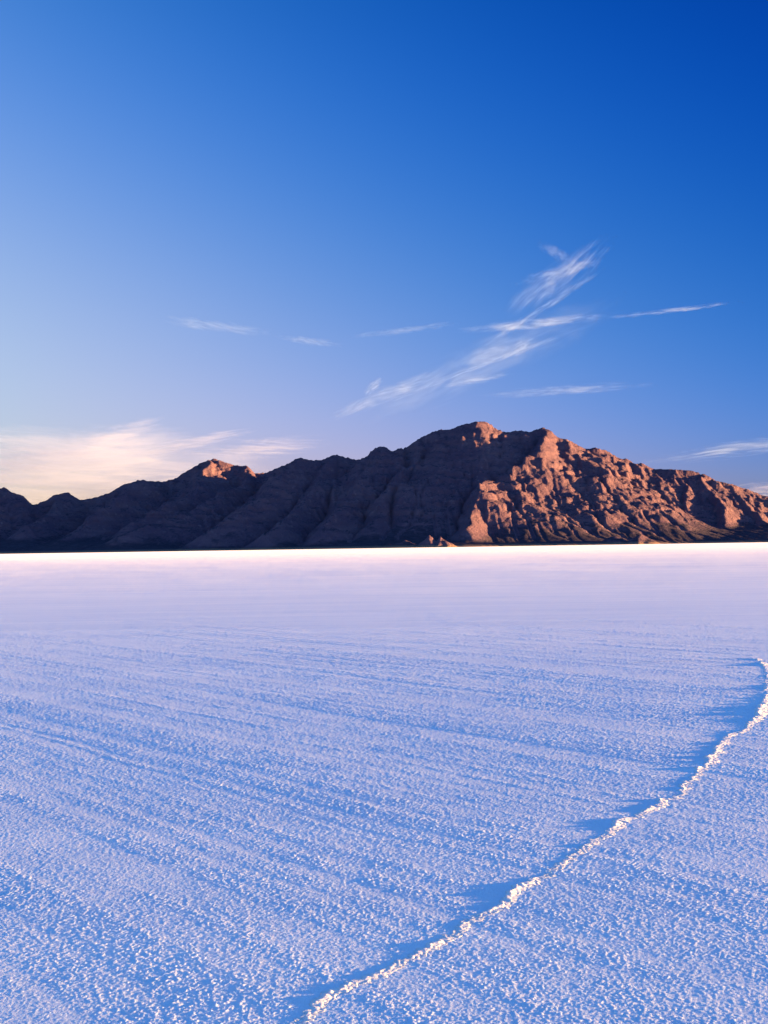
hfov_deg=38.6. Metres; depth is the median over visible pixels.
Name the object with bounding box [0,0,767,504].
sky
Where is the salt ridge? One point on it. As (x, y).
(328, 995)
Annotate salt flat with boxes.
[0,542,767,1023]
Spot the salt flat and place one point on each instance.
(262, 786)
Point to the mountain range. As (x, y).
(479, 484)
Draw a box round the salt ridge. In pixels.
[289,658,767,1023]
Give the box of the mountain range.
[0,421,767,553]

